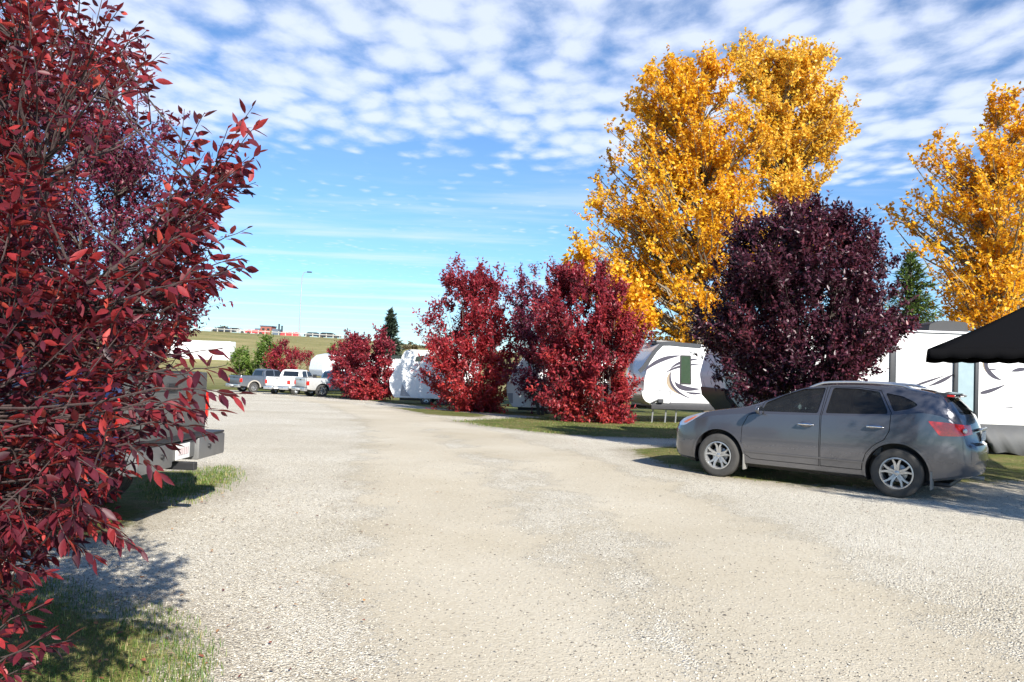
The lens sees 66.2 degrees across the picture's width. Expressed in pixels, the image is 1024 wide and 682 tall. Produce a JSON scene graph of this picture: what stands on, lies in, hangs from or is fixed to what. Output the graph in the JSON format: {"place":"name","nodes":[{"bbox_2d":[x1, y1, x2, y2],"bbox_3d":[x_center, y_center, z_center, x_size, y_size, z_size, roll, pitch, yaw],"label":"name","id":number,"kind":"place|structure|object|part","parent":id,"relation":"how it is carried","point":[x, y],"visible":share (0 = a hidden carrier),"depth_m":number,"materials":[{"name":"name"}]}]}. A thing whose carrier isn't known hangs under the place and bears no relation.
{"place":"outdoors","nodes":[
{"label":"outdoors","id":0,"kind":"place"},
{"bbox_2d":[245,330,266,333],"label":"car","id":1,"kind":"object","parent":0,"point":[254,331],"visible":0.59,"depth_m":177.08,"materials":[{"name":"paint"}]},
{"bbox_2d":[0,389,1023,681],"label":"gravel road","id":2,"kind":"structure","parent":0,"point":[286,429],"depth_m":6.91,"materials":[{"name":"beige gravel"}]},
{"bbox_2d":[226,369,290,391],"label":"pickup truck","id":3,"kind":"object","parent":2,"relation":"on","point":[255,380],"visible":0.49,"depth_m":63.29,"materials":[{"name":"metal"}]},
{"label":"rear window","id":4,"kind":"part","parent":3,"relation":"part of","materials":[{"name":"black glass"}]},
{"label":"window","id":5,"kind":"part","parent":3,"relation":"part of","materials":[{"name":"black glass"}]},
{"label":"window","id":6,"kind":"part","parent":3,"relation":"part of","materials":[{"name":"black glass"}]},
{"bbox_2d":[263,369,316,394],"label":"pickup truck","id":7,"kind":"object","parent":2,"relation":"on","point":[285,379],"visible":0.5,"depth_m":58.64,"materials":[{"name":"white paint"}]},
{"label":"rear window","id":8,"kind":"part","parent":7,"relation":"part of","materials":[{"name":"black glass"}]},
{"bbox_2d":[291,370,348,396],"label":"pickup truck","id":9,"kind":"object","parent":2,"relation":"on","point":[313,386],"visible":0.46,"depth_m":55.50,"materials":[{"name":"silver metal"}]},
{"bbox_2d":[676,381,987,497],"bbox_3d":[5.051,1.457,12.813,4.670,1.661,2.210,1,-2,37],"label":"parked suv","id":10,"kind":"object","parent":2,"relation":"on","point":[883,436],"visible":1,"depth_m":11.76,"materials":[{"name":"grey paint"}]},
{"bbox_3d":[4.282,1.299,12.419,1.256,1.192,0.327,1,-2,37],"label":"door","id":11,"kind":"part","parent":10,"relation":"part of","materials":[{"name":"grey paint"}]},
{"bbox_3d":[4.470,0.930,12.426,0.930,0.413,0.281,1,-2,37],"label":"window","id":12,"kind":"part","parent":10,"relation":"part of","materials":[{"name":"black glass"}]},
{"bbox_3d":[5.223,1.369,13.670,1.256,1.192,0.327,1,-2,37],"label":"door","id":13,"kind":"part","parent":10,"relation":"part of","materials":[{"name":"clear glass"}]},
{"bbox_3d":[5.157,1.304,11.760,0.972,1.203,0.327,1,-2,37],"label":"door","id":14,"kind":"part","parent":10,"relation":"part of","materials":[{"name":"grey paint"}]},
{"bbox_3d":[5.207,0.914,11.816,0.868,0.393,0.231,1,-2,37],"label":"window","id":15,"kind":"part","parent":10,"relation":"part of","materials":[{"name":"black glass"}]},
{"bbox_3d":[5.658,0.897,11.416,0.436,0.254,0.120,0,-2,45],"label":"window","id":16,"kind":"part","parent":10,"relation":"part of","materials":[{"name":"black glass"}]},
{"bbox_3d":[6.670,0.952,11.623,0.275,0.240,1.176,1,-2,37],"label":"rear window","id":17,"kind":"part","parent":10,"relation":"part of","materials":[{"name":"black glass"}]},
{"bbox_2d":[0,330,1023,681],"bbox_3d":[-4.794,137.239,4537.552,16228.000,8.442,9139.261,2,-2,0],"label":"grass ground","id":18,"kind":"structure","parent":0,"point":[132,498],"depth_m":12.91,"materials":[{"name":"green plant"}]},
{"bbox_2d":[0,356,224,510],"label":"pickup truck","id":19,"kind":"object","parent":18,"relation":"on","point":[200,448],"visible":0.24,"depth_m":7.99,"materials":[{"name":"grey paint"}]},
{"bbox_2d":[0,572,226,681],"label":"grass","id":20,"kind":"structure","parent":18,"relation":"on","point":[156,661],"depth_m":4.63,"materials":[{"name":"green plant"}]},
{"bbox_2d":[0,19,232,369],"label":"chokecherry tree","id":21,"kind":"object","parent":18,"relation":"on","point":[127,169],"visible":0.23,"depth_m":11.15,"materials":[{"name":"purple plant"}]},
{"bbox_2d":[0,0,268,681],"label":"chokecherry tree","id":22,"kind":"object","parent":18,"relation":"on","point":[40,427],"visible":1,"depth_m":2.69,"materials":[{"name":"red plant"}]},
{"bbox_2d":[134,464,246,506],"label":"grass","id":23,"kind":"structure","parent":18,"relation":"on","point":[220,475],"depth_m":10.37,"materials":[{"name":"green plant"}]},
{"bbox_2d":[165,340,235,359],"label":"travel trailer","id":24,"kind":"object","parent":18,"relation":"on","point":[198,345],"visible":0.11,"depth_m":121.98,"materials":[{"name":"white metal"}]},
{"bbox_2d":[214,327,235,331],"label":"car","id":25,"kind":"object","parent":18,"relation":"on","point":[220,329],"visible":0.62,"depth_m":176.09,"materials":[{"name":"paint"}]},
{"bbox_2d":[225,327,243,332],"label":"car","id":26,"kind":"object","parent":18,"relation":"on","point":[239,330],"visible":0.4,"depth_m":178.09,"materials":[{"name":"silver metal"}]},
{"bbox_2d":[226,345,256,374],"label":"willow bush","id":27,"kind":"object","parent":18,"relation":"on","point":[245,365],"visible":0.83,"depth_m":83.40,"materials":[{"name":"green plant"}]},
{"bbox_2d":[255,321,281,334],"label":"brick building","id":28,"kind":"structure","parent":18,"relation":"on","point":[268,328],"depth_m":190.57,"materials":[{"name":"brick"}]},
{"bbox_2d":[252,331,285,371],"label":"willow bush","id":29,"kind":"object","parent":18,"relation":"on","point":[263,346],"visible":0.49,"depth_m":79.40,"materials":[{"name":"green plant"}]},
{"bbox_2d":[190,327,374,339],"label":"guard rail","id":30,"kind":"object","parent":18,"relation":"on","point":[265,331],"visible":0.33,"depth_m":166.04,"materials":[{"name":"white metal"}]},
{"bbox_2d":[262,337,313,371],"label":"chokecherry bush","id":31,"kind":"object","parent":18,"relation":"on","point":[295,354],"visible":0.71,"depth_m":73.37,"materials":[{"name":"red plant"}]},
{"bbox_2d":[280,332,300,335],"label":"covered load","id":32,"kind":"object","parent":18,"relation":"on","point":[290,334],"visible":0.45,"depth_m":190.49},
{"bbox_2d":[299,271,311,331],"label":"street lamp","id":33,"kind":"object","parent":18,"relation":"on","point":[300,300],"visible":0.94,"depth_m":168.18,"materials":[{"name":"metal"}]},
{"bbox_2d":[304,332,325,336],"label":"car","id":34,"kind":"object","parent":18,"relation":"on","point":[308,334],"visible":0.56,"depth_m":176.08,"materials":[{"name":"paint"}]},
{"bbox_2d":[320,332,340,337],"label":"car","id":35,"kind":"object","parent":18,"relation":"on","point":[329,334],"visible":0.34,"depth_m":178.08,"materials":[{"name":"metal"}]},
{"bbox_2d":[327,341,338,353],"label":"willow bush","id":36,"kind":"object","parent":18,"relation":"on","point":[331,347],"visible":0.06,"depth_m":91.94,"materials":[{"name":"green plant"}]},
{"bbox_2d":[326,328,357,397],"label":"chokecherry bush","id":37,"kind":"object","parent":18,"relation":"on","point":[335,368],"visible":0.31,"depth_m":54.17,"materials":[{"name":"red plant"}]},
{"bbox_2d":[309,354,399,390],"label":"fifth wheel trailer","id":38,"kind":"object","parent":18,"relation":"on","point":[319,364],"visible":0.02,"depth_m":66.27,"materials":[{"name":"white metal"}]},
{"bbox_2d":[327,322,397,399],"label":"chokecherry bush","id":39,"kind":"object","parent":18,"relation":"on","point":[363,382],"visible":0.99,"depth_m":50.81,"materials":[{"name":"red plant"}]},
{"bbox_2d":[375,306,404,355],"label":"spruce tree","id":40,"kind":"object","parent":18,"relation":"on","point":[392,330],"visible":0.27,"depth_m":83.78,"materials":[{"name":"green plant"}]},
{"bbox_2d":[400,340,418,349],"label":"scrub tree","id":41,"kind":"object","parent":18,"relation":"on","point":[414,346],"visible":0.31,"depth_m":149.70,"materials":[{"name":"green plant"}]},
{"bbox_2d":[389,350,479,404],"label":"travel trailer","id":42,"kind":"object","parent":18,"relation":"on","point":[405,383],"visible":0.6,"depth_m":44.95,"materials":[{"name":"white plastic"}]},
{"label":"window","id":43,"kind":"part","parent":42,"relation":"part of","materials":[{"name":"black glass"}]},
{"bbox_2d":[409,252,531,412],"bbox_3d":[-1.651,-0.140,37.528,6.353,8.322,5.907,2,-2,0],"label":"chokecherry tree","id":44,"kind":"object","parent":18,"relation":"on","point":[479,395],"visible":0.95,"depth_m":36.39,"materials":[{"name":"red plant"}]},
{"bbox_2d":[495,261,556,414],"bbox_3d":[1.159,-0.053,34.992,3.684,6.956,3.349,2,-2,0],"label":"chokecherry tree","id":45,"kind":"object","parent":18,"relation":"on","point":[527,334],"visible":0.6,"depth_m":34.61,"materials":[{"name":"red plant"}]},
{"bbox_2d":[506,356,610,413],"bbox_3d":[2.256,2.089,37.674,5.055,2.832,2.476,2,-2,0],"label":"travel trailer","id":46,"kind":"object","parent":18,"relation":"on","point":[515,399],"visible":0.08,"depth_m":36.45,"materials":[{"name":"white metal"}]},
{"bbox_2d":[522,254,658,423],"bbox_3d":[2.911,0.234,29.804,5.020,7.198,4.456,2,-2,0],"label":"chokecherry tree","id":47,"kind":"object","parent":18,"relation":"on","point":[577,384],"visible":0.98,"depth_m":29.19,"materials":[{"name":"red plant"}]},
{"bbox_2d":[558,239,663,348],"bbox_3d":[4.740,-0.627,38.070,5.172,8.639,3.382,2,-2,0],"label":"aspen tree","id":48,"kind":"object","parent":18,"relation":"on","point":[637,295],"visible":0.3,"depth_m":37.71,"materials":[{"name":"yellow plant"}]},
{"bbox_2d":[620,340,714,422],"bbox_3d":[8.066,1.752,32.636,8.731,3.362,2.625,2,-2,-10],"label":"travel trailer","id":49,"kind":"object","parent":18,"relation":"on","point":[669,371],"visible":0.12,"depth_m":31.21,"materials":[{"name":"white plastic"}]},
{"bbox_3d":[6.917,1.147,31.250,0.500,1.170,0.024,2,-2,-10],"label":"window","id":50,"kind":"part","parent":49,"relation":"part of","materials":[{"name":"green glass"}]},
{"bbox_2d":[565,39,780,411],"bbox_3d":[8.088,-5.822,39.996,10.747,19.520,9.359,2,-2,0],"label":"aspen tree","id":51,"kind":"object","parent":18,"relation":"on","point":[689,171],"visible":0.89,"depth_m":39.07,"materials":[{"name":"yellow plant"}]},
{"bbox_2d":[711,27,861,319],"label":"aspen tree","id":52,"kind":"object","parent":18,"relation":"on","point":[795,145],"visible":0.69,"depth_m":42.23,"materials":[{"name":"yellow plant"}]},
{"bbox_2d":[679,188,921,411],"bbox_3d":[6.058,-0.337,16.788,4.728,5.835,4.373,0,-2,45],"label":"chokecherry tree","id":53,"kind":"object","parent":18,"relation":"on","point":[849,329],"visible":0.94,"depth_m":15.71,"materials":[{"name":"purple plant"}]},
{"bbox_2d":[700,321,1023,455],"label":"travel trailer","id":54,"kind":"object","parent":18,"relation":"on","point":[993,400],"visible":0.2,"depth_m":19.56,"materials":[{"name":"white plastic"}]},
{"bbox_2d":[884,250,945,327],"bbox_3d":[16.347,-0.018,31.930,3.292,7.591,3.493,2,-2,0],"label":"pine tree","id":55,"kind":"object","parent":18,"relation":"on","point":[907,270],"visible":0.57,"depth_m":31.85,"materials":[{"name":"green plant"}]},
{"bbox_2d":[875,79,1023,331],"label":"aspen tree","id":56,"kind":"object","parent":18,"relation":"on","point":[995,261],"visible":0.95,"depth_m":33.59,"materials":[{"name":"yellow plant"}]},
{"bbox_2d":[926,306,1023,363],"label":"canopy tent","id":57,"kind":"object","parent":18,"relation":"on","point":[1001,340],"visible":1,"depth_m":14.24,"materials":[{"name":"black fabric"}]},
{"bbox_2d":[990,138,1023,308],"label":"aspen tree","id":58,"kind":"object","parent":18,"relation":"on","point":[1017,307],"visible":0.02,"depth_m":37.20,"materials":[{"name":"yellow plant"}]},
{"bbox_2d":[0,0,1023,354],"label":"sky","id":59,"kind":"structure","parent":0,"point":[403,137],"materials":[{"name":"blue"}]},
{"bbox_2d":[27,420,1009,681],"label":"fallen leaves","id":60,"kind":"object","parent":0,"point":[275,568],"visible":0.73,"depth_m":4.96,"materials":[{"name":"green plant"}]},
{"bbox_2d":[453,416,683,437],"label":"grass","id":61,"kind":"structure","parent":0,"point":[574,429],"depth_m":26.83,"materials":[{"name":"green plant"}]},
{"bbox_2d":[627,445,1023,488],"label":"grass","id":62,"kind":"structure","parent":0,"point":[808,475],"depth_m":13.85,"materials":[{"name":"green plant"}]}
]}

